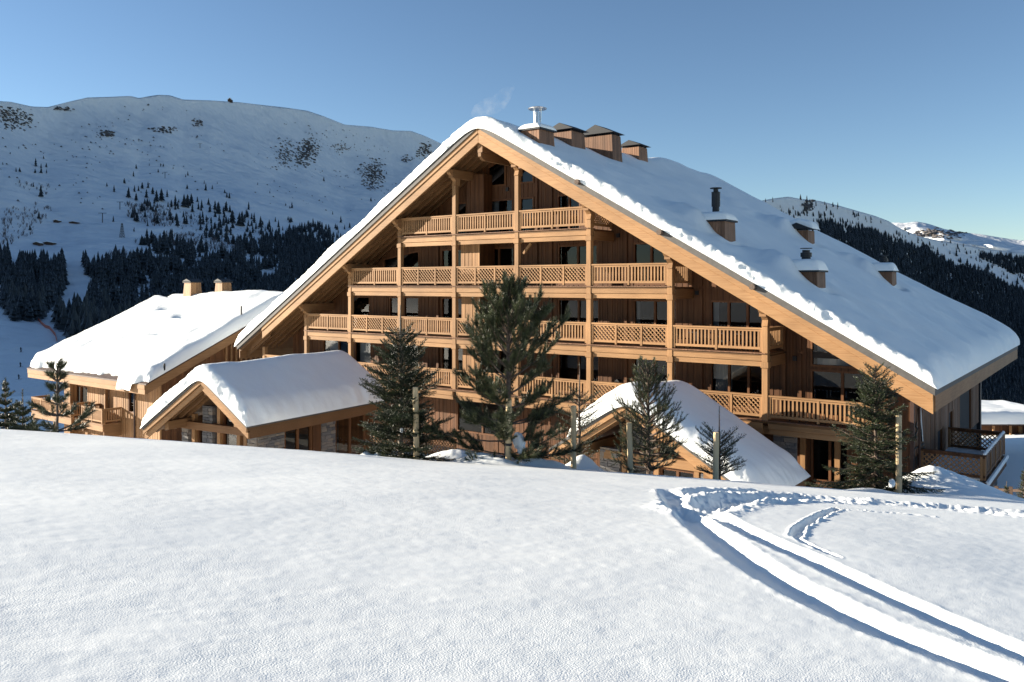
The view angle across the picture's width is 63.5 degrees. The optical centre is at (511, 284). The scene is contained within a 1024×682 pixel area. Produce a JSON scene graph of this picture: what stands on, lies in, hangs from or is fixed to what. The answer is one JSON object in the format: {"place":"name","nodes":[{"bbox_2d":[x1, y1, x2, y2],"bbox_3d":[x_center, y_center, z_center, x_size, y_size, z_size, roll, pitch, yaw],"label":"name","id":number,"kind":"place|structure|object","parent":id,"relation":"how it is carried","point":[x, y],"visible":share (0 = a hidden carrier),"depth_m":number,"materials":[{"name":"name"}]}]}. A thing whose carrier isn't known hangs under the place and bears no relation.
{"place":"outdoors","nodes":[
{"label":"outdoors","id":0,"kind":"place"},
{"bbox_2d":[0,95,440,396],"bbox_3d":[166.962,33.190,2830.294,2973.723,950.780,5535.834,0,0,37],"label":"mountain","id":1,"kind":"structure","parent":0,"point":[241,135],"depth_m":1311.27,"materials":[{"name":"white"}]},
{"bbox_2d":[8,291,13,317],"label":"conifer tree","id":2,"kind":"object","parent":1,"relation":"on","point":[10,307],"visible":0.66,"depth_m":428.19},
{"bbox_2d":[0,106,38,129],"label":"rock outcrop","id":3,"kind":"object","parent":1,"relation":"on","point":[16,117],"visible":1,"depth_m":1173.91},
{"bbox_2d":[33,241,43,245],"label":"mountain hut","id":4,"kind":"object","parent":1,"relation":"on","point":[38,243],"visible":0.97,"depth_m":729.45,"materials":[{"name":"brown"}]},
{"bbox_2d":[38,318,56,340],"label":"safety net","id":5,"kind":"object","parent":1,"relation":"on","point":[47,326],"visible":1,"depth_m":407.83,"materials":[{"name":"brown"}]},
{"bbox_2d":[42,241,55,244],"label":"mountain hut","id":6,"kind":"object","parent":1,"relation":"on","point":[49,243],"visible":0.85,"depth_m":740.62,"materials":[{"name":"brown"}]},
{"bbox_2d":[56,297,62,327],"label":"conifer tree","id":7,"kind":"object","parent":1,"relation":"on","point":[60,311],"visible":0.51,"depth_m":408.38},
{"bbox_2d":[58,302,67,329],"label":"conifer tree","id":8,"kind":"object","parent":1,"relation":"on","point":[63,315],"visible":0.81,"depth_m":401.07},
{"bbox_2d":[65,310,77,336],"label":"conifer tree","id":9,"kind":"object","parent":1,"relation":"on","point":[75,317],"visible":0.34,"depth_m":340.44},
{"bbox_2d":[68,321,74,337],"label":"conifer tree","id":10,"kind":"object","parent":1,"relation":"on","point":[71,333],"visible":0.51,"depth_m":333.12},
{"bbox_2d":[71,300,76,314],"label":"conifer tree","id":11,"kind":"object","parent":1,"relation":"on","point":[73,307],"visible":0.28,"depth_m":412.46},
{"bbox_2d":[75,298,80,314],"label":"conifer tree","id":12,"kind":"object","parent":1,"relation":"on","point":[78,308],"visible":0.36,"depth_m":415.00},
{"bbox_2d":[80,301,84,320],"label":"conifer tree","id":13,"kind":"object","parent":1,"relation":"on","point":[82,309],"visible":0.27,"depth_m":398.98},
{"bbox_2d":[82,307,87,330],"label":"conifer tree","id":14,"kind":"object","parent":1,"relation":"on","point":[84,319],"visible":0.34,"depth_m":363.25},
{"bbox_2d":[85,311,92,328],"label":"conifer tree","id":15,"kind":"object","parent":1,"relation":"on","point":[88,321],"visible":0.39,"depth_m":346.96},
{"bbox_2d":[92,305,97,324],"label":"conifer tree","id":16,"kind":"object","parent":1,"relation":"on","point":[94,315],"visible":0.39,"depth_m":376.09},
{"bbox_2d":[96,308,105,324],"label":"conifer tree","id":17,"kind":"object","parent":1,"relation":"on","point":[101,319],"visible":0.37,"depth_m":360.06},
{"bbox_2d":[99,130,115,136],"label":"rock outcrop","id":18,"kind":"object","parent":1,"relation":"on","point":[107,133],"visible":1,"depth_m":1335.42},
{"bbox_2d":[109,304,116,318],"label":"conifer tree","id":19,"kind":"object","parent":1,"relation":"on","point":[112,309],"visible":0.21,"depth_m":376.32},
{"bbox_2d":[119,223,124,236],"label":"lattice tower","id":20,"kind":"structure","parent":1,"relation":"on","point":[121,230],"depth_m":833.50,"materials":[{"name":"metal"}]},
{"bbox_2d":[0,179,273,259],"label":"conifer trees","id":21,"kind":"object","parent":1,"relation":"on","point":[133,207],"visible":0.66,"depth_m":921.57,"materials":[{"name":"grey"}]},
{"bbox_2d":[158,188,164,200],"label":"conifer tree","id":22,"kind":"object","parent":1,"relation":"on","point":[161,196],"visible":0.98,"depth_m":1105.26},
{"bbox_2d":[147,126,177,133],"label":"rock outcrop","id":23,"kind":"object","parent":1,"relation":"on","point":[163,127],"visible":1,"depth_m":1476.03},
{"bbox_2d":[0,196,344,338],"bbox_3d":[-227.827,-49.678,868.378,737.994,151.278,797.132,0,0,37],"label":"conifer forest","id":24,"kind":"object","parent":1,"relation":"on","point":[300,255],"visible":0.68,"depth_m":666.10,"materials":[{"name":"plant"}]},
{"bbox_2d":[181,195,186,206],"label":"conifer tree","id":25,"kind":"object","parent":1,"relation":"on","point":[183,202],"visible":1,"depth_m":1126.58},
{"bbox_2d":[0,104,395,210],"bbox_3d":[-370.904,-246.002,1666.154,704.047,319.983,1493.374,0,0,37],"label":"scattered rocks","id":26,"kind":"object","parent":1,"relation":"on","point":[159,156],"visible":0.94,"depth_m":1334.10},
{"bbox_2d":[215,201,220,213],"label":"conifer tree","id":27,"kind":"object","parent":1,"relation":"on","point":[218,210],"visible":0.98,"depth_m":1150.63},
{"bbox_2d":[235,212,242,225],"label":"conifer tree","id":28,"kind":"object","parent":1,"relation":"on","point":[239,221],"visible":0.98,"depth_m":1104.65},
{"bbox_2d":[270,137,301,169],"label":"rock outcrop","id":29,"kind":"object","parent":1,"relation":"on","point":[287,153],"visible":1,"depth_m":1794.00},
{"bbox_2d":[295,133,319,166],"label":"rock outcrop","id":30,"kind":"object","parent":1,"relation":"on","point":[308,149],"visible":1,"depth_m":1897.17,"materials":[{"name":"stone"}]},
{"bbox_2d":[358,158,385,188],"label":"rock outcrop","id":31,"kind":"object","parent":1,"relation":"on","point":[374,172],"visible":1,"depth_m":2076.87,"materials":[{"name":"stone"}]},
{"bbox_2d":[416,141,431,158],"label":"rock outcrop","id":32,"kind":"object","parent":1,"relation":"on","point":[425,149],"visible":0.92,"depth_m":2396.59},
{"bbox_2d":[0,394,1023,681],"bbox_3d":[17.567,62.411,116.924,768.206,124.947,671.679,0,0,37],"label":"snow slope","id":33,"kind":"structure","parent":0,"point":[140,560],"depth_m":5.99,"materials":[{"name":"snow"}]},
{"bbox_2d":[0,377,23,429],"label":"spruce tree","id":34,"kind":"object","parent":33,"relation":"on","point":[6,410],"visible":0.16,"depth_m":41.99,"materials":[{"name":"green plant"}]},
{"bbox_2d":[6,389,41,429],"bbox_3d":[-23.734,8.192,40.072,2.643,6.388,3.129,0,0,37],"label":"spruce tree","id":35,"kind":"object","parent":33,"relation":"on","point":[23,412],"visible":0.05,"depth_m":39.98,"materials":[{"name":"green plant"}]},
{"bbox_2d":[9,357,97,432],"bbox_3d":[-10.719,2.645,19.516,1.603,1.934,2.121,0,0,37],"label":"pine tree","id":36,"kind":"object","parent":33,"relation":"on","point":[58,388],"visible":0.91,"depth_m":19.47,"materials":[{"name":"green plant"}]},
{"bbox_2d":[27,279,283,440],"bbox_3d":[-24.312,6.371,69.685,17.674,13.798,24.311,0,0,37],"label":"annex chalet","id":37,"kind":"object","parent":33,"relation":"on","point":[126,369],"visible":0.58,"depth_m":61.29,"materials":[{"name":"brown"}]},
{"bbox_2d":[77,385,80,412],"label":"window","id":38,"kind":"structure","parent":37,"relation":"in","point":[78,386],"depth_m":63.81,"materials":[{"name":"brown wood"}]},
{"bbox_2d":[81,386,86,401],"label":"window","id":39,"kind":"structure","parent":37,"relation":"in","point":[81,386],"depth_m":63.39,"materials":[{"name":"brown wood"}]},
{"bbox_2d":[128,392,133,412],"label":"window","id":40,"kind":"structure","parent":37,"relation":"in","point":[129,394],"depth_m":59.21,"materials":[{"name":"brown wood"}]},
{"bbox_2d":[140,350,387,454],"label":"garden pavilion","id":41,"kind":"structure","parent":33,"relation":"on","point":[317,401],"depth_m":38.84,"materials":[{"name":"wood"}]},
{"bbox_2d":[197,430,201,442],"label":"window","id":42,"kind":"structure","parent":41,"relation":"in","point":[199,433],"depth_m":39.51,"materials":[{"name":"brown wood"}]},
{"bbox_2d":[223,413,226,444],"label":"window","id":43,"kind":"structure","parent":41,"relation":"in","point":[224,416],"depth_m":38.62,"materials":[{"name":"brown wood"}]},
{"bbox_2d":[284,426,311,450],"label":"window","id":44,"kind":"structure","parent":41,"relation":"in","point":[310,427],"depth_m":39.56,"materials":[{"name":"brown wood"}]},
{"bbox_2d":[312,424,320,450],"bbox_3d":[-9.662,7.925,40.617,0.220,3.350,0.560,0,0,30],"label":"door panel","id":45,"kind":"structure","parent":41,"relation":"in","point":[316,429],"depth_m":40.53,"materials":[{"name":"wood"}]},
{"bbox_2d":[335,415,364,453],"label":"window","id":46,"kind":"structure","parent":41,"relation":"in","point":[363,416],"depth_m":42.79,"materials":[{"name":"brown wood"}]},
{"bbox_2d":[352,305,462,460],"bbox_3d":[-2.723,2.556,20.961,2.558,4.091,3.523,0,0,-28],"label":"spruce tree","id":47,"kind":"object","parent":33,"relation":"on","point":[397,416],"visible":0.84,"depth_m":20.93,"materials":[{"name":"green plant"}]},
{"bbox_2d":[373,434,456,454],"bbox_3d":[-7.967,8.482,46.400,12.686,1.035,0.160,0,0,37],"label":"lattice fence","id":48,"kind":"object","parent":33,"relation":"on","point":[444,445],"visible":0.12,"depth_m":43.32,"materials":[{"name":"wood"}]},
{"bbox_2d":[412,387,418,459],"bbox_3d":[-2.385,3.589,20.500,0.178,2.098,0.172,0,0,37],"label":"tree stake","id":49,"kind":"object","parent":33,"relation":"on","point":[415,426],"visible":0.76,"depth_m":20.44,"materials":[{"name":"brown wood"}]},
{"bbox_2d":[423,269,584,463],"bbox_3d":[-0.168,2.083,20.694,3.776,4.990,3.741,0,0,37],"label":"pine tree","id":50,"kind":"object","parent":33,"relation":"on","point":[497,322],"visible":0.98,"depth_m":20.29,"materials":[{"name":"green plant"}]},
{"bbox_2d":[505,399,511,459],"bbox_3d":[-0.079,3.714,19.901,0.166,1.936,0.162,0,0,37],"label":"tree stake","id":51,"kind":"object","parent":33,"relation":"on","point":[508,444],"visible":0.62,"depth_m":19.84,"materials":[{"name":"brown wood"}]},
{"bbox_2d":[513,432,525,449],"bbox_3d":[0.175,3.852,20.298,0.305,0.474,0.364,0,0,37],"label":"snow clump","id":52,"kind":"object","parent":33,"relation":"on","point":[518,442],"visible":0.94,"depth_m":20.18,"materials":[{"name":"white"}]},
{"bbox_2d":[571,405,575,468],"bbox_3d":[1.564,4.044,21.001,0.147,1.942,0.147,0,0,37],"label":"tree stake","id":53,"kind":"object","parent":33,"relation":"on","point":[573,433],"visible":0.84,"depth_m":20.94,"materials":[{"name":"brown wood"}]},
{"bbox_2d":[549,362,604,463],"bbox_3d":[1.883,3.772,23.055,1.541,3.289,1.696,0,0,37],"label":"spruce tree","id":54,"kind":"object","parent":33,"relation":"on","point":[579,426],"visible":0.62,"depth_m":22.99,"materials":[{"name":"green plant"}]},
{"bbox_2d":[234,106,1019,488],"bbox_3d":[7.419,-0.041,55.194,45.089,19.901,29.090,0,0,37],"label":"chalet","id":55,"kind":"object","parent":33,"relation":"on","point":[630,252],"visible":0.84,"depth_m":42.72,"materials":[{"name":"wood"}]},
{"bbox_2d":[323,340,371,373],"bbox_3d":[-10.885,4.725,55.067,4.757,2.150,0.393,0,0,37],"label":"window","id":56,"kind":"structure","parent":55,"relation":"in","point":[365,348],"depth_m":54.46,"materials":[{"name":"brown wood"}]},
{"bbox_2d":[354,296,369,328],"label":"window","id":57,"kind":"structure","parent":55,"relation":"in","point":[354,296],"depth_m":53.82,"materials":[{"name":"brown wood"}]},
{"bbox_2d":[383,250,418,284],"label":"window","id":58,"kind":"structure","parent":55,"relation":"in","point":[384,260],"depth_m":52.13,"materials":[{"name":"brown wood"}]},
{"bbox_2d":[389,297,418,330],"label":"window","id":59,"kind":"structure","parent":55,"relation":"in","point":[390,298],"depth_m":52.13,"materials":[{"name":"brown wood"}]},
{"bbox_2d":[441,249,460,284],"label":"window","id":60,"kind":"structure","parent":55,"relation":"in","point":[442,250],"depth_m":49.87,"materials":[{"name":"brown wood"}]},
{"bbox_2d":[441,297,461,332],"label":"window","id":61,"kind":"structure","parent":55,"relation":"in","point":[442,298],"depth_m":49.84,"materials":[{"name":"brown wood"}]},
{"bbox_2d":[441,347,461,382],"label":"window","id":62,"kind":"structure","parent":55,"relation":"in","point":[442,348],"depth_m":49.88,"materials":[{"name":"brown wood"}]},
{"bbox_2d":[456,396,495,436],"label":"window","id":63,"kind":"structure","parent":55,"relation":"in","point":[457,404],"depth_m":48.83,"materials":[{"name":"brown wood"}]},
{"bbox_2d":[488,163,506,186],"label":"window","id":64,"kind":"structure","parent":55,"relation":"in","point":[505,167],"depth_m":47.02,"materials":[{"name":"brown wood"}]},
{"bbox_2d":[492,198,512,231],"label":"window","id":65,"kind":"structure","parent":55,"relation":"in","point":[495,203],"depth_m":47.72,"materials":[{"name":"brown wood"}]},
{"bbox_2d":[495,247,512,284],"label":"window","id":66,"kind":"structure","parent":55,"relation":"in","point":[499,248],"depth_m":47.25,"materials":[{"name":"brown wood"}]},
{"bbox_2d":[521,175,534,183],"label":"window","id":67,"kind":"structure","parent":55,"relation":"in","point":[533,177],"depth_m":45.92,"materials":[{"name":"brown wood"}]},
{"bbox_2d":[521,197,534,230],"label":"window","id":68,"kind":"structure","parent":55,"relation":"in","point":[533,198],"depth_m":45.84,"materials":[{"name":"brown wood"}]},
{"bbox_2d":[557,194,580,228],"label":"window","id":69,"kind":"structure","parent":55,"relation":"in","point":[558,196],"depth_m":44.46,"materials":[{"name":"brown wood"}]},
{"bbox_2d":[558,244,597,284],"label":"window","id":70,"kind":"structure","parent":55,"relation":"in","point":[559,246],"depth_m":44.14,"materials":[{"name":"brown wood"}]},
{"bbox_2d":[558,299,599,339],"bbox_3d":[3.579,1.825,44.119,2.630,2.150,0.170,0,0,37],"label":"window","id":71,"kind":"structure","parent":55,"relation":"in","point":[559,300],"depth_m":44.06,"materials":[{"name":"brown wood"}]},
{"bbox_2d":[558,354,599,395],"bbox_3d":[3.579,4.725,44.119,2.630,2.150,0.170,0,0,37],"label":"window","id":72,"kind":"structure","parent":55,"relation":"in","point":[559,355],"depth_m":44.13,"materials":[{"name":"brown wood"}]},
{"bbox_2d":[633,242,664,284],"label":"window","id":73,"kind":"structure","parent":55,"relation":"in","point":[634,244],"depth_m":41.57,"materials":[{"name":"brown wood"}]},
{"bbox_2d":[633,300,676,342],"bbox_3d":[7.252,1.825,41.514,2.436,2.150,0.393,0,0,37],"label":"window","id":74,"kind":"structure","parent":55,"relation":"in","point":[636,303],"depth_m":42.03,"materials":[{"name":"brown wood"}]},
{"bbox_2d":[633,359,676,381],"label":"window","id":75,"kind":"structure","parent":55,"relation":"in","point":[635,361],"depth_m":41.40,"materials":[{"name":"brown wood"}]},
{"bbox_2d":[675,329,688,347],"bbox_3d":[7.971,2.490,38.734,0.480,0.920,0.480,0,0,37],"label":"balcony chair","id":76,"kind":"object","parent":55,"relation":"on","point":[682,338],"visible":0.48,"depth_m":38.58,"materials":[{"name":"black"}]},
{"bbox_2d":[688,331,714,348],"bbox_3d":[9.051,2.580,38.676,1.400,0.740,0.800,0,0,37],"label":"balcony table","id":77,"kind":"object","parent":55,"relation":"on","point":[696,338],"visible":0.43,"depth_m":38.76,"materials":[{"name":"black"}]},
{"bbox_2d":[699,329,712,348],"bbox_3d":[8.932,2.490,38.016,0.480,0.920,0.480,0,0,37],"label":"balcony chair","id":78,"kind":"object","parent":55,"relation":"on","point":[703,337],"visible":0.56,"depth_m":37.93,"materials":[{"name":"black"}]},
{"bbox_2d":[724,330,737,350],"bbox_3d":[9.894,2.490,37.298,0.480,0.920,0.480,0,0,37],"label":"balcony chair","id":79,"kind":"object","parent":55,"relation":"on","point":[729,338],"visible":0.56,"depth_m":37.16,"materials":[{"name":"black"}]},
{"bbox_2d":[718,332,748,349],"bbox_3d":[10.093,2.580,37.898,1.400,0.740,0.800,0,0,37],"label":"balcony table","id":80,"kind":"object","parent":55,"relation":"on","point":[722,338],"visible":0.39,"depth_m":38.50,"materials":[{"name":"black"}]},
{"bbox_2d":[711,364,759,409],"bbox_3d":[10.734,4.725,38.912,2.834,2.150,0.393,0,0,37],"label":"window","id":81,"kind":"structure","parent":55,"relation":"in","point":[723,371],"depth_m":39.48,"materials":[{"name":"brown wood"}]},
{"bbox_2d":[711,300,761,346],"bbox_3d":[10.704,1.825,38.935,2.760,2.150,0.393,0,0,37],"label":"window","id":82,"kind":"structure","parent":55,"relation":"in","point":[714,304],"depth_m":39.12,"materials":[{"name":"brown wood"}]},
{"bbox_2d":[744,331,757,351],"bbox_3d":[10.615,2.490,36.759,0.480,0.920,0.480,0,0,37],"label":"balcony chair","id":83,"kind":"object","parent":55,"relation":"on","point":[749,339],"visible":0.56,"depth_m":36.65,"materials":[{"name":"black"}]},
{"bbox_2d":[789,401,802,421],"bbox_3d":[12.217,5.390,35.562,0.480,0.920,0.480,0,0,37],"label":"balcony chair","id":84,"kind":"object","parent":55,"relation":"on","point":[795,408],"visible":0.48,"depth_m":35.36,"materials":[{"name":"black"}]},
{"bbox_2d":[805,402,816,423],"bbox_3d":[12.777,5.390,35.143,0.480,0.920,0.480,0,0,37],"label":"balcony chair","id":85,"kind":"object","parent":55,"relation":"on","point":[812,410],"visible":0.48,"depth_m":34.91,"materials":[{"name":"black"}]},
{"bbox_2d":[810,403,841,424],"bbox_3d":[13.477,5.480,35.244,1.400,0.740,0.800,0,0,37],"label":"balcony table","id":86,"kind":"object","parent":55,"relation":"on","point":[837,407],"visible":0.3,"depth_m":34.70,"materials":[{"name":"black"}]},
{"bbox_2d":[811,439,848,483],"bbox_3d":[13.986,7.500,36.343,1.626,2.400,0.170,0,0,37],"label":"window","id":87,"kind":"structure","parent":55,"relation":"in","point":[812,440],"depth_m":36.32,"materials":[{"name":"brown wood"}]},
{"bbox_2d":[824,404,838,424],"bbox_3d":[13.418,5.390,34.664,0.480,0.920,0.480,0,0,37],"label":"balcony chair","id":88,"kind":"object","parent":55,"relation":"on","point":[829,411],"visible":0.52,"depth_m":34.59,"materials":[{"name":"black"}]},
{"bbox_2d":[810,341,855,368],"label":"window","id":89,"kind":"structure","parent":55,"relation":"in","point":[821,362],"depth_m":36.63,"materials":[{"name":"brown wood"}]},
{"bbox_2d":[810,369,873,419],"bbox_3d":[14.409,4.775,36.027,2.728,2.050,0.170,0,0,37],"label":"window","id":90,"kind":"structure","parent":55,"relation":"in","point":[811,370],"depth_m":36.10,"materials":[{"name":"brown wood"}]},
{"bbox_2d":[842,405,856,425],"bbox_3d":[13.979,5.390,34.245,0.480,0.920,0.480,0,0,37],"label":"balcony chair","id":91,"kind":"object","parent":55,"relation":"on","point":[846,412],"visible":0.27,"depth_m":34.16,"materials":[{"name":"black"}]},
{"bbox_2d":[938,426,942,449],"bbox_3d":[20.197,8.100,39.217,0.170,2.600,1.503,0,0,37],"label":"flank door","id":92,"kind":"structure","parent":55,"relation":"in","point":[941,429],"depth_m":39.74,"materials":[{"name":"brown wood"}]},
{"bbox_2d":[949,409,952,443],"bbox_3d":[21.974,7.550,41.594,0.170,2.500,1.230,0,0,37],"label":"flank door","id":93,"kind":"structure","parent":55,"relation":"in","point":[951,412],"depth_m":41.99,"materials":[{"name":"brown wood"}]},
{"bbox_2d":[957,389,970,444],"bbox_3d":[24.772,7.150,45.339,0.170,2.900,4.198,0,0,37],"label":"flank door","id":94,"kind":"structure","parent":55,"relation":"in","point":[970,389],"depth_m":46.92,"materials":[{"name":"brown wood"}]},
{"bbox_2d":[627,422,632,472],"bbox_3d":[2.973,4.256,20.803,0.179,1.570,0.147,0,0,10],"label":"tree stake","id":95,"kind":"object","parent":33,"relation":"on","point":[629,448],"visible":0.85,"depth_m":20.74,"materials":[{"name":"brown wood"}]},
{"bbox_2d":[607,354,688,473],"bbox_3d":[3.542,3.417,21.523,2.171,3.207,2.481,0,0,37],"label":"pine tree","id":96,"kind":"object","parent":33,"relation":"on","point":[644,389],"visible":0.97,"depth_m":21.35,"materials":[{"name":"green plant"}]},
{"bbox_2d":[549,380,809,486],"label":"entrance pavilion","id":97,"kind":"structure","parent":33,"relation":"on","point":[768,461],"depth_m":32.27,"materials":[{"name":"wood"}]},
{"bbox_2d":[660,467,693,477],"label":"window","id":98,"kind":"structure","parent":97,"relation":"in","point":[662,469],"depth_m":32.32,"materials":[{"name":"brown wood"}]},
{"bbox_2d":[713,432,718,479],"bbox_3d":[5.003,4.357,20.300,0.158,1.470,0.154,0,0,37],"label":"tree stake","id":99,"kind":"object","parent":33,"relation":"on","point":[715,455],"visible":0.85,"depth_m":20.24,"materials":[{"name":"brown wood"}]},
{"bbox_2d":[690,406,746,479],"bbox_3d":[5.251,4.007,20.812,1.673,1.941,1.022,0,0,-18],"label":"spruce tree","id":100,"kind":"object","parent":33,"relation":"on","point":[724,451],"visible":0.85,"depth_m":20.77,"materials":[{"name":"green plant"}]},
{"bbox_2d":[803,362,945,493],"bbox_3d":[9.583,3.976,21.880,3.586,3.955,2.619,0,0,26],"label":"spruce tree","id":101,"kind":"object","parent":33,"relation":"on","point":[874,402],"visible":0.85,"depth_m":21.65,"materials":[{"name":"green plant"}]},
{"bbox_2d":[889,479,894,487],"bbox_3d":[9.652,5.046,20.995,0.158,0.243,0.166,0,0,37],"label":"snow clump","id":102,"kind":"object","parent":33,"relation":"on","point":[891,483],"visible":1,"depth_m":20.95,"materials":[{"name":"white"}]},
{"bbox_2d":[896,414,901,492],"bbox_3d":[9.920,4.509,21.201,0.147,2.350,0.147,0,0,37],"label":"tree stake","id":103,"kind":"object","parent":33,"relation":"on","point":[899,460],"visible":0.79,"depth_m":21.14,"materials":[{"name":"brown wood"}]},
{"bbox_2d":[981,400,1023,435],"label":"neighbour chalet","id":104,"kind":"object","parent":33,"relation":"on","point":[1007,417],"visible":0.45,"depth_m":77.52,"materials":[{"name":"brown"}]},
{"bbox_2d":[994,486,1023,494],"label":"rail fence","id":105,"kind":"object","parent":33,"relation":"on","point":[1011,490],"visible":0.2,"depth_m":28.15,"materials":[{"name":"brown"}]},
{"bbox_2d":[1016,470,1023,498],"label":"spruce sapling","id":106,"kind":"object","parent":33,"relation":"on","point":[1021,485],"visible":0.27,"depth_m":27.00,"materials":[{"name":"green plant"}]},
{"bbox_2d":[0,0,1023,240],"label":"sky","id":107,"kind":"structure","parent":0,"point":[899,111],"materials":[{"name":"blue"}]},
{"bbox_2d":[762,197,1023,333],"bbox_3d":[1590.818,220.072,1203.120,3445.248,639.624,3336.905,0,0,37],"label":"forested mountain","id":108,"kind":"structure","parent":0,"point":[792,204],"depth_m":1121.06,"materials":[{"name":"white"}]},
{"bbox_2d":[801,199,815,210],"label":"rock outcrop","id":109,"kind":"object","parent":108,"relation":"on","point":[807,206],"visible":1,"depth_m":953.95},
{"bbox_2d":[765,194,1023,403],"bbox_3d":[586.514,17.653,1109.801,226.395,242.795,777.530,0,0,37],"label":"mountain forest","id":110,"kind":"object","parent":108,"relation":"on","point":[1007,380],"visible":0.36,"depth_m":1167.75,"materials":[{"name":"plant"}]},
{"bbox_2d":[892,222,1023,252],"bbox_3d":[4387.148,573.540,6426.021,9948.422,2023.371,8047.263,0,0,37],"label":"distant range","id":111,"kind":"structure","parent":0,"point":[988,242],"depth_m":5148.25,"materials":[{"name":"white"}]},
{"bbox_2d":[913,227,966,238],"bbox_3d":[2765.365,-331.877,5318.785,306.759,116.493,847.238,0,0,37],"label":"rock outcrop","id":112,"kind":"object","parent":111,"relation":"on","point":[933,232],"visible":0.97,"depth_m":5062.21,"materials":[{"name":"stone"}]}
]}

